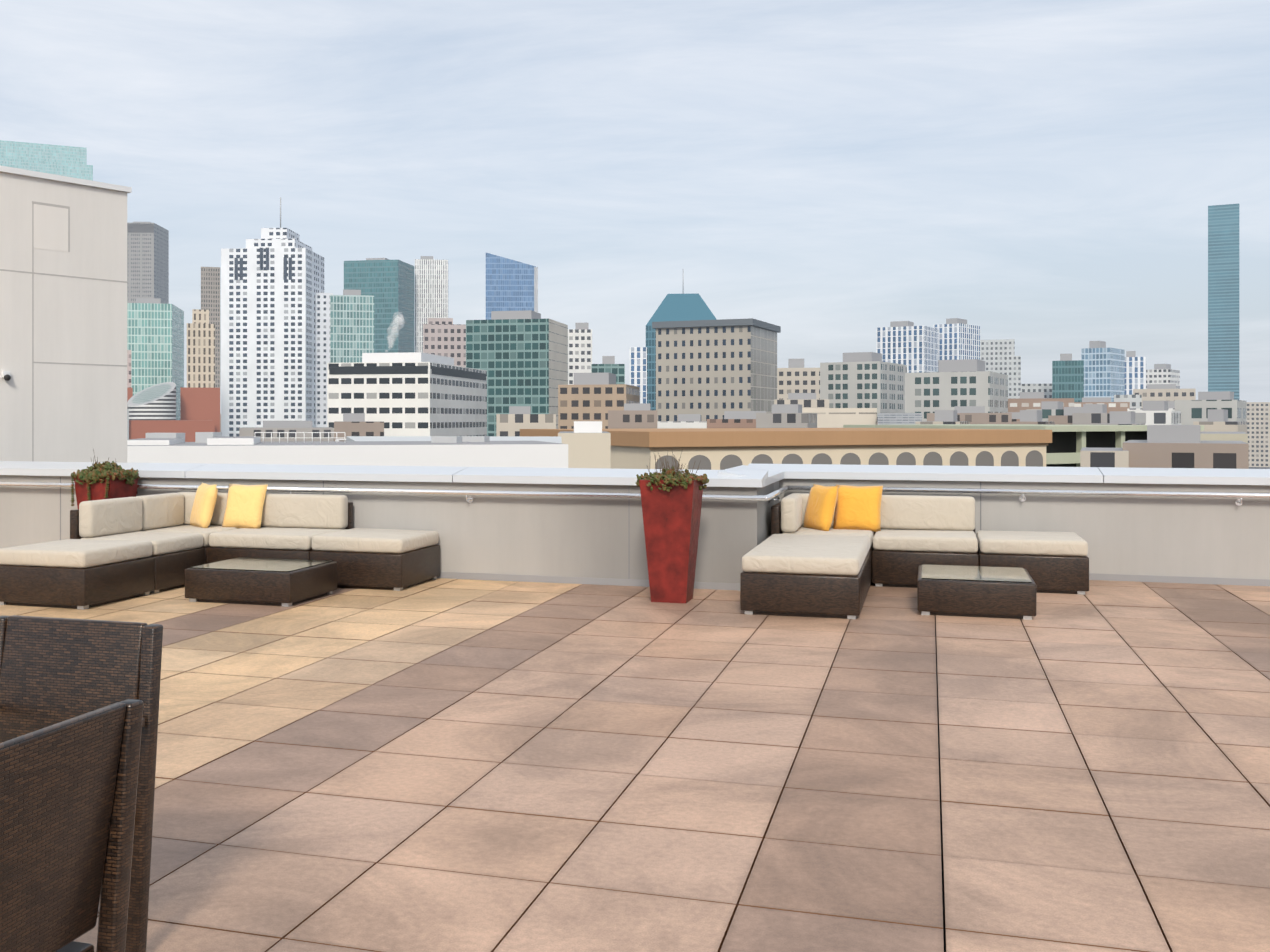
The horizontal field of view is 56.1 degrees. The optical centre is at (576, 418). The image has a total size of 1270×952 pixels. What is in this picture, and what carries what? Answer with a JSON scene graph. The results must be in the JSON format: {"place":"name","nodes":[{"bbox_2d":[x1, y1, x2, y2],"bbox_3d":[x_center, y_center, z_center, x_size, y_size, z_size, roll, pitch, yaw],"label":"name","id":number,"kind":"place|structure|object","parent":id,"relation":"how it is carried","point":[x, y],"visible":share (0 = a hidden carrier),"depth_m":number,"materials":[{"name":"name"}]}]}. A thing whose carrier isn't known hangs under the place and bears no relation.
{"place":"outdoors","nodes":[
{"label":"outdoors","id":0,"kind":"place"},
{"bbox_2d":[0,140,92,180],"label":"building","id":1,"kind":"structure","parent":0,"point":[41,152],"materials":[{"name":"glass"}]},
{"bbox_2d":[127,223,168,303],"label":"grey tower","id":2,"kind":"structure","parent":0,"point":[147,265],"depth_m":1087.99,"materials":[{"name":"grey"}]},
{"bbox_2d":[127,224,153,232],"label":"building top","id":3,"kind":"object","parent":2,"relation":"attached to","point":[145,228],"visible":0.6,"depth_m":1087.52,"materials":[{"name":"grey"}]},
{"bbox_2d":[239,427,333,441],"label":"building","id":4,"kind":"structure","parent":0,"point":[247,431],"depth_m":251.24,"materials":[{"name":"grey"}]},
{"bbox_2d":[263,421,311,427],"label":"low building","id":5,"kind":"structure","parent":4,"relation":"on","point":[287,424],"depth_m":255.68,"materials":[{"name":"concrete"}]},
{"bbox_2d":[334,421,383,440],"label":"building","id":6,"kind":"structure","parent":0,"point":[370,428],"depth_m":211.46,"materials":[{"name":"brown"}]},
{"bbox_2d":[415,259,447,352],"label":"white tower","id":7,"kind":"structure","parent":0,"point":[431,288],"depth_m":945.30,"materials":[{"name":"grey"}]},
{"bbox_2d":[496,414,555,435],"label":"building","id":8,"kind":"structure","parent":0,"point":[510,424],"depth_m":221.00,"materials":[{"name":"grey"}]},
{"bbox_2d":[568,329,591,384],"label":"white building","id":9,"kind":"structure","parent":0,"point":[579,350],"depth_m":520.46,"materials":[{"name":"grey"}]},
{"bbox_2d":[558,384,639,428],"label":"brown building","id":10,"kind":"structure","parent":0,"point":[586,402],"depth_m":332.61,"materials":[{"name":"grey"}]},
{"bbox_2d":[574,373,615,384],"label":"rooftop structure","id":11,"kind":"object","parent":10,"relation":"on","point":[593,378],"visible":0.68,"depth_m":337.35,"materials":[{"name":"concrete"}]},
{"bbox_2d":[591,364,624,383],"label":"green building","id":12,"kind":"structure","parent":0,"point":[618,370],"depth_m":480.95,"materials":[{"name":"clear glass"}]},
{"bbox_2d":[608,410,656,428],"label":"building","id":13,"kind":"structure","parent":0,"point":[632,419],"depth_m":244.38,"materials":[{"name":"grey"}]},
{"bbox_2d":[0,578,1269,951],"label":"terrace paving","id":14,"kind":"structure","parent":0,"point":[440,764],"depth_m":5.03,"materials":[{"name":"tile"}]},
{"bbox_2d":[0,165,131,462],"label":"building","id":15,"kind":"structure","parent":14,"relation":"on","point":[63,318],"depth_m":15.09,"materials":[{"name":"paint"}]},
{"bbox_2d":[0,699,143,951],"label":"armchair","id":16,"kind":"object","parent":14,"relation":"on","point":[68,792],"visible":1,"depth_m":2.32,"materials":[{"name":"wicker"}]},
{"bbox_2d":[0,615,162,951],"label":"armchair","id":17,"kind":"object","parent":14,"relation":"on","point":[53,671],"visible":0.48,"depth_m":3.38,"materials":[{"name":"wicker"}]},
{"bbox_2d":[74,473,138,508],"bbox_3d":[-4.670,1.022,11.828,0.430,0.950,0.430,0,0,17],"label":"planter","id":18,"kind":"object","parent":14,"relation":"on","point":[118,488],"visible":0.13,"depth_m":11.66,"materials":[{"name":"red ceramic"}]},
{"bbox_2d":[70,449,139,505],"bbox_3d":[-4.671,0.638,11.829,0.549,0.700,0.548,0,0,17],"label":"planter plant","id":19,"kind":"object","parent":18,"relation":"in","point":[96,472],"visible":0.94,"depth_m":11.66,"materials":[{"name":"green plant"}]},
{"bbox_2d":[0,483,439,609],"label":"sectional sofa","id":20,"kind":"object","parent":14,"relation":"on","point":[114,550],"visible":0.96,"depth_m":10.53,"materials":[{"name":"fabric"}]},
{"bbox_2d":[185,557,336,606],"bbox_3d":[-2.629,1.355,9.972,0.970,0.282,0.800,0,0,17],"label":"coffee table","id":21,"kind":"object","parent":14,"relation":"on","point":[269,581],"visible":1,"depth_m":9.66,"materials":[{"name":"wicker"}]},
{"bbox_2d":[639,479,702,602],"bbox_3d":[0.788,0.997,9.836,0.450,1.000,0.450,0,0,17],"label":"tall planter","id":22,"kind":"object","parent":14,"relation":"on","point":[671,520],"visible":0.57,"depth_m":9.67,"materials":[{"name":"red ceramic"}]},
{"bbox_2d":[635,449,708,491],"bbox_3d":[0.793,0.418,9.836,0.572,0.353,0.572,0,0,17],"label":"potted plant","id":23,"kind":"object","parent":22,"relation":"in","point":[672,476],"visible":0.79,"depth_m":9.72,"materials":[{"name":"plant"}]},
{"bbox_2d":[740,484,1088,618],"bbox_3d":[2.926,1.061,10.028,2.690,0.871,2.724,0,0,17],"label":"sectional sofa","id":24,"kind":"object","parent":14,"relation":"on","point":[825,551],"visible":0.98,"depth_m":10.37,"materials":[{"name":"fabric"}]},
{"bbox_2d":[917,564,1035,619],"bbox_3d":[3.138,1.355,9.405,0.850,0.282,0.950,0,0,17],"label":"coffee table","id":25,"kind":"object","parent":14,"relation":"on","point":[980,591],"visible":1,"depth_m":8.99,"materials":[{"name":"wicker"}]},
{"bbox_2d":[0,0,1269,413],"label":"sky","id":26,"kind":"structure","parent":0,"point":[1044,176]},
{"bbox_2d":[630,347,646,402],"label":"high-rise building","id":27,"kind":"structure","parent":0,"point":[638,366],"depth_m":561.47,"materials":[{"name":"grey"}]},
{"bbox_2d":[646,293,716,409],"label":"skyscraper","id":28,"kind":"structure","parent":0,"point":[680,307],"materials":[{"name":"glass"}]},
{"bbox_2d":[657,421,706,427],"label":"building","id":29,"kind":"structure","parent":0,"point":[681,424],"depth_m":238.63,"materials":[{"name":"white"}]},
{"bbox_2d":[707,419,755,427],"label":"building","id":30,"kind":"structure","parent":0,"point":[731,423],"depth_m":215.90,"materials":[{"name":"brick"}]},
{"bbox_2d":[724,411,765,418],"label":"low building","id":31,"kind":"structure","parent":30,"relation":"on","point":[739,414],"depth_m":221.73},
{"bbox_2d":[520,428,1051,469],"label":"arcade building","id":32,"kind":"structure","parent":0,"point":[717,448],"depth_m":91.92,"materials":[{"name":"beige"}]},
{"bbox_2d":[756,413,816,427],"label":"building","id":33,"kind":"structure","parent":0,"point":[786,420],"depth_m":202.75,"materials":[{"name":"grey"}]},
{"bbox_2d":[772,404,801,412],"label":"building","id":34,"kind":"structure","parent":33,"relation":"on","point":[786,408],"depth_m":204.98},
{"bbox_2d":[777,368,819,399],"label":"building","id":35,"kind":"structure","parent":0,"point":[798,380],"depth_m":424.38,"materials":[{"name":"grey"}]},
{"bbox_2d":[774,399,828,407],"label":"building","id":36,"kind":"structure","parent":0,"point":[814,403],"depth_m":254.41,"materials":[{"name":"grey"}]},
{"bbox_2d":[876,326,937,372],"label":"apartment building","id":37,"kind":"structure","parent":0,"point":[914,349],"depth_m":632.65,"materials":[{"name":"grey"}]},
{"bbox_2d":[935,615,945,951],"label":"joint","id":38,"kind":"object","parent":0,"point":[944,939],"depth_m":4.58,"materials":[{"name":"black"}]},
{"bbox_2d":[0,475,1269,590],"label":"parapet wall","id":39,"kind":"structure","parent":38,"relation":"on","point":[1190,540],"depth_m":10.96,"materials":[{"name":"paint"}]},
{"bbox_2d":[0,461,1269,486],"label":"parapet coping","id":40,"kind":"object","parent":39,"relation":"on","point":[756,475],"visible":0.96,"depth_m":11.33,"materials":[{"name":"metal"}]},
{"bbox_2d":[0,482,1269,505],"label":"parapet handrail","id":41,"kind":"object","parent":39,"relation":"attached to","point":[778,492],"visible":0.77,"depth_m":11.07,"materials":[{"name":"metal"}]},
{"bbox_2d":[933,323,979,359],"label":"apartment building","id":42,"kind":"structure","parent":0,"point":[958,341],"depth_m":652.45,"materials":[{"name":"grey"}]},
{"bbox_2d":[927,413,1011,423],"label":"building","id":43,"kind":"structure","parent":0,"point":[989,418],"depth_m":259.82,"materials":[{"name":"grey"}]},
{"bbox_2d":[935,410,956,421],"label":"building","id":44,"kind":"structure","parent":43,"relation":"on","point":[945,415],"depth_m":157.66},
{"bbox_2d":[1020,410,1041,421],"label":"building","id":45,"kind":"structure","parent":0,"point":[1030,415],"depth_m":155.56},
{"bbox_2d":[1021,384,1051,397],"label":"building","id":46,"kind":"structure","parent":0,"point":[1046,389],"depth_m":610.20,"materials":[{"name":"grey"}]},
{"bbox_2d":[1072,413,1109,424],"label":"building","id":47,"kind":"structure","parent":0,"point":[1088,418],"depth_m":195.33,"materials":[{"name":"grey"}]},
{"bbox_2d":[1083,404,1106,412],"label":"building","id":48,"kind":"structure","parent":47,"relation":"on","point":[1094,408],"depth_m":197.66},
{"bbox_2d":[1110,411,1134,423],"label":"building","id":49,"kind":"structure","parent":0,"point":[1122,417],"depth_m":141.74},
{"bbox_2d":[1114,395,1141,408],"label":"building","id":50,"kind":"structure","parent":0,"point":[1135,401],"depth_m":428.01,"materials":[{"name":"grey"}]},
{"bbox_2d":[1134,411,1180,424],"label":"building","id":51,"kind":"structure","parent":0,"point":[1158,417],"depth_m":174.29,"materials":[{"name":"grey"}]},
{"bbox_2d":[1143,401,1167,410],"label":"building","id":52,"kind":"structure","parent":51,"relation":"on","point":[1155,405],"depth_m":177.16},
{"bbox_2d":[1146,369,1179,388],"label":"white building","id":53,"kind":"structure","parent":0,"point":[1162,376],"depth_m":716.67,"materials":[{"name":"grey"}]},
{"bbox_2d":[1123,440,1248,468],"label":"brown building blocks","id":54,"kind":"structure","parent":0,"point":[1209,454],"depth_m":81.14,"materials":[{"name":"grey"}]},
{"bbox_2d":[1147,425,1199,442],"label":"roof mechanical blocks","id":55,"kind":"object","parent":54,"relation":"on","point":[1175,433],"visible":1,"depth_m":83.24,"materials":[{"name":"grey"}]},
{"bbox_2d":[1175,400,1245,424],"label":"building","id":56,"kind":"structure","parent":0,"point":[1192,411],"depth_m":206.99,"materials":[{"name":"grey"}]},
{"bbox_2d":[1198,391,1233,399],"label":"rooftop penthouse","id":57,"kind":"object","parent":56,"relation":"on","point":[1223,395],"visible":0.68,"depth_m":208.91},
{"bbox_2d":[1193,421,1246,432],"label":"building","id":58,"kind":"structure","parent":0,"point":[1233,426],"depth_m":143.94,"materials":[{"name":"grey"}]},
{"bbox_2d":[1208,409,1227,421],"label":"building","id":59,"kind":"structure","parent":58,"relation":"on","point":[1217,415],"depth_m":146.72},
{"bbox_2d":[1208,204,1238,399],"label":"tall tower","id":60,"kind":"structure","parent":0,"point":[1223,297],"depth_m":1331.56,"materials":[{"name":"teal"}]},
{"bbox_2d":[1249,467,1269,468],"bbox_3d":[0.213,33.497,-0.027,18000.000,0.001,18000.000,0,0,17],"label":"city ground","id":61,"kind":"structure","parent":0,"point":[1259,467],"depth_m":813.16,"materials":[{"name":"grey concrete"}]},
{"bbox_2d":[127,303,183,419],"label":"teal glass tower","id":62,"kind":"structure","parent":61,"relation":"on","point":[155,338],"depth_m":552.91,"materials":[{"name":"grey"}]},
{"bbox_2d":[129,420,214,441],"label":"building","id":63,"kind":"structure","parent":61,"relation":"on","point":[138,429],"depth_m":431.10,"materials":[{"name":"brick"}]},
{"bbox_2d":[127,382,175,419],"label":"building","id":64,"kind":"structure","parent":63,"relation":"on","point":[156,402],"depth_m":445.31,"materials":[{"name":"metal"}]},
{"bbox_2d":[180,387,219,431],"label":"building","id":65,"kind":"structure","parent":61,"relation":"on","point":[199,403],"depth_m":463.56,"materials":[{"name":"brown"}]},
{"bbox_2d":[187,323,214,387],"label":"building","id":66,"kind":"structure","parent":61,"relation":"on","point":[200,355],"depth_m":513.45,"materials":[{"name":"beige"}]},
{"bbox_2d":[192,309,208,323],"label":"building top","id":67,"kind":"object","parent":66,"relation":"on","point":[199,316],"visible":0.68,"depth_m":518.22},
{"bbox_2d":[201,267,219,387],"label":"skyscraper","id":68,"kind":"structure","parent":61,"relation":"on","point":[210,289],"depth_m":989.65,"materials":[{"name":"grey"}]},
{"bbox_2d":[221,248,323,436],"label":"white tower","id":69,"kind":"structure","parent":61,"relation":"on","point":[268,345],"depth_m":637.08,"materials":[{"name":"grey"}]},
{"bbox_2d":[246,239,311,250],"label":"building upper tier","id":70,"kind":"object","parent":69,"relation":"on","point":[272,243],"visible":0.44,"depth_m":638.75,"materials":[{"name":"grey"}]},
{"bbox_2d":[261,228,298,240],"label":"building top","id":71,"kind":"object","parent":70,"relation":"on","point":[276,233],"visible":0.64,"depth_m":643.85,"materials":[{"name":"grey"}]},
{"bbox_2d":[316,293,332,426],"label":"high-rise building","id":72,"kind":"structure","parent":61,"relation":"on","point":[322,330],"depth_m":654.83,"materials":[{"name":"grey"}]},
{"bbox_2d":[127,441,567,467],"bbox_3d":[-6.119,17.066,31.299,11.029,32.862,5.000,0,0,-12],"label":"building roof","id":73,"kind":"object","parent":61,"relation":"on","point":[535,454],"visible":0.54,"depth_m":29.07,"materials":[{"name":"concrete"}]},
{"bbox_2d":[127,438,183,444],"bbox_3d":[-10.762,0.575,30.333,1.103,0.120,3.000,0,0,-12],"label":"rooftop box","id":74,"kind":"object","parent":73,"relation":"on","point":[155,441],"depth_m":28.95,"materials":[{"name":"white"}]},
{"bbox_2d":[207,436,259,444],"bbox_3d":[-8.819,0.555,30.737,1.103,0.160,3.000,0,0,-12],"label":"rooftop box","id":75,"kind":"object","parent":73,"relation":"on","point":[247,440],"depth_m":29.30,"materials":[{"name":"white"}]},
{"bbox_2d":[146,432,488,442],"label":"roof vents","id":76,"kind":"object","parent":73,"relation":"on","point":[201,437],"visible":0.54,"depth_m":31.67,"materials":[{"name":"metal"}]},
{"bbox_2d":[346,436,561,442],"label":"rooftop units","id":77,"kind":"object","parent":73,"relation":"on","point":[554,439],"visible":0.2,"depth_m":40.00},
{"bbox_2d":[330,295,373,362],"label":"teal glass tower","id":78,"kind":"structure","parent":61,"relation":"on","point":[351,328],"depth_m":594.96,"materials":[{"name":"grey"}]},
{"bbox_2d":[344,260,413,352],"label":"dark teal tower","id":79,"kind":"structure","parent":61,"relation":"on","point":[388,285],"depth_m":899.34,"materials":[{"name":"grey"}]},
{"bbox_2d":[327,362,486,435],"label":"building","id":80,"kind":"structure","parent":61,"relation":"on","point":[429,404],"depth_m":302.59,"materials":[{"name":"grey"}]},
{"bbox_2d":[329,366,427,373],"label":"window band","id":81,"kind":"object","parent":80,"relation":"on","point":[381,370],"visible":1,"depth_m":301.33,"materials":[{"name":"grey"}]},
{"bbox_2d":[362,352,453,364],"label":"rooftop structure","id":82,"kind":"object","parent":80,"relation":"on","point":[400,357],"visible":0.64,"depth_m":315.81,"materials":[{"name":"concrete"}]},
{"bbox_2d":[432,366,485,379],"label":"window band","id":83,"kind":"object","parent":80,"relation":"on","point":[456,373],"visible":1,"depth_m":322.55,"materials":[{"name":"grey"}]},
{"bbox_2d":[423,324,465,366],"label":"building","id":84,"kind":"structure","parent":61,"relation":"on","point":[447,340],"depth_m":517.81,"materials":[{"name":"grey"}]},
{"bbox_2d":[486,253,535,319],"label":"skyscraper","id":85,"kind":"structure","parent":61,"relation":"on","point":[509,288],"materials":[{"name":"glass"}]},
{"bbox_2d":[466,319,567,435],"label":"building","id":86,"kind":"structure","parent":61,"relation":"on","point":[523,362],"depth_m":423.38,"materials":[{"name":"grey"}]},
{"bbox_2d":[491,310,540,319],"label":"rooftop structure","id":87,"kind":"object","parent":86,"relation":"on","point":[524,314],"visible":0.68,"depth_m":428.44,"materials":[{"name":"grey"}]},
{"bbox_2d":[558,431,610,467],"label":"building","id":88,"kind":"structure","parent":61,"relation":"on","point":[589,450],"depth_m":60.05,"materials":[{"name":"beige"}]},
{"bbox_2d":[574,421,601,432],"bbox_3d":[0.588,0.419,64.054,1.461,0.587,4.800,0,0,0],"label":"rooftop box","id":89,"kind":"object","parent":88,"relation":"on","point":[587,426],"visible":1,"depth_m":61.65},
{"bbox_2d":[656,325,776,421],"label":"beige office","id":90,"kind":"structure","parent":61,"relation":"on","point":[713,372],"depth_m":337.88,"materials":[{"name":"grey"}]},
{"bbox_2d":[652,318,780,332],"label":"roof cornice","id":91,"kind":"structure","parent":90,"relation":"on","point":[724,322],"depth_m":337.18,"materials":[{"name":"concrete"}]},
{"bbox_2d":[802,408,876,427],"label":"building","id":92,"kind":"structure","parent":61,"relation":"on","point":[833,417],"depth_m":243.49,"materials":[{"name":"grey"}]},
{"bbox_2d":[820,361,906,416],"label":"building","id":93,"kind":"structure","parent":61,"relation":"on","point":[879,386],"depth_m":368.81,"materials":[{"name":"grey"}]},
{"bbox_2d":[843,352,881,361],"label":"rooftop penthouse","id":94,"kind":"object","parent":93,"relation":"on","point":[861,357],"visible":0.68,"depth_m":377.68,"materials":[{"name":"grey"}]},
{"bbox_2d":[878,413,921,424],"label":"mechanical screen","id":95,"kind":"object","parent":61,"relation":"on","point":[897,418],"visible":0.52,"depth_m":238.46,"materials":[{"name":"grey"}]},
{"bbox_2d":[905,371,1007,420],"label":"building","id":96,"kind":"structure","parent":61,"relation":"on","point":[928,392],"depth_m":309.38,"materials":[{"name":"grey"}]},
{"bbox_2d":[938,359,984,371],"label":"rooftop penthouse","id":97,"kind":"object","parent":96,"relation":"on","point":[969,365],"visible":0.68,"depth_m":314.60,"materials":[{"name":"grey"}]},
{"bbox_2d":[980,356,1020,398],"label":"grey tower","id":98,"kind":"structure","parent":61,"relation":"on","point":[1010,366],"depth_m":710.86,"materials":[{"name":"grey"}]},
{"bbox_2d":[980,339,1014,356],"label":"grey tower top","id":99,"kind":"object","parent":98,"relation":"on","point":[1003,347],"visible":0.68,"depth_m":715.95,"materials":[{"name":"grey"}]},
{"bbox_2d":[843,424,1203,466],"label":"parking structure","id":100,"kind":"object","parent":61,"relation":"on","point":[1065,446],"visible":0.1,"depth_m":118.56,"materials":[{"name":"concrete"}]},
{"bbox_2d":[1008,398,1073,411],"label":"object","id":101,"kind":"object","parent":61,"relation":"on","point":[1016,405],"visible":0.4,"depth_m":338.67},
{"bbox_2d":[1048,415,1071,424],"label":"building","id":102,"kind":"structure","parent":61,"relation":"on","point":[1062,419],"depth_m":202.87,"materials":[{"name":"grey"}]},
{"bbox_2d":[1052,360,1083,401],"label":"office building","id":103,"kind":"structure","parent":61,"relation":"on","point":[1067,379],"depth_m":570.50,"materials":[{"name":"grey"}]},
{"bbox_2d":[1074,402,1129,412],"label":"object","id":104,"kind":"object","parent":61,"relation":"on","point":[1118,406],"visible":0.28,"depth_m":347.08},
{"bbox_2d":[1081,348,1124,401],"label":"office building","id":105,"kind":"structure","parent":61,"relation":"on","point":[1104,372],"depth_m":614.23,"materials":[{"name":"grey"}]},
{"bbox_2d":[1080,447,1128,467],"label":"brown building blocks","id":106,"kind":"structure","parent":61,"relation":"on","point":[1104,457],"depth_m":81.92,"materials":[{"name":"grey"}]},
{"bbox_2d":[1125,357,1145,394],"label":"building","id":107,"kind":"structure","parent":61,"relation":"on","point":[1135,372],"depth_m":652.65,"materials":[{"name":"grey"}]},
{"bbox_2d":[1133,389,1195,407],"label":"tan building","id":108,"kind":"structure","parent":61,"relation":"on","point":[1165,394],"depth_m":472.63,"materials":[{"name":"grey"}]},
{"bbox_2d":[1200,432,1247,442],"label":"building","id":109,"kind":"structure","parent":61,"relation":"on","point":[1225,436],"depth_m":108.04,"materials":[{"name":"grey"}]},
{"bbox_2d":[1246,402,1269,466],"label":"building","id":110,"kind":"structure","parent":61,"relation":"on","point":[1258,421],"depth_m":827.85,"materials":[{"name":"grey"}]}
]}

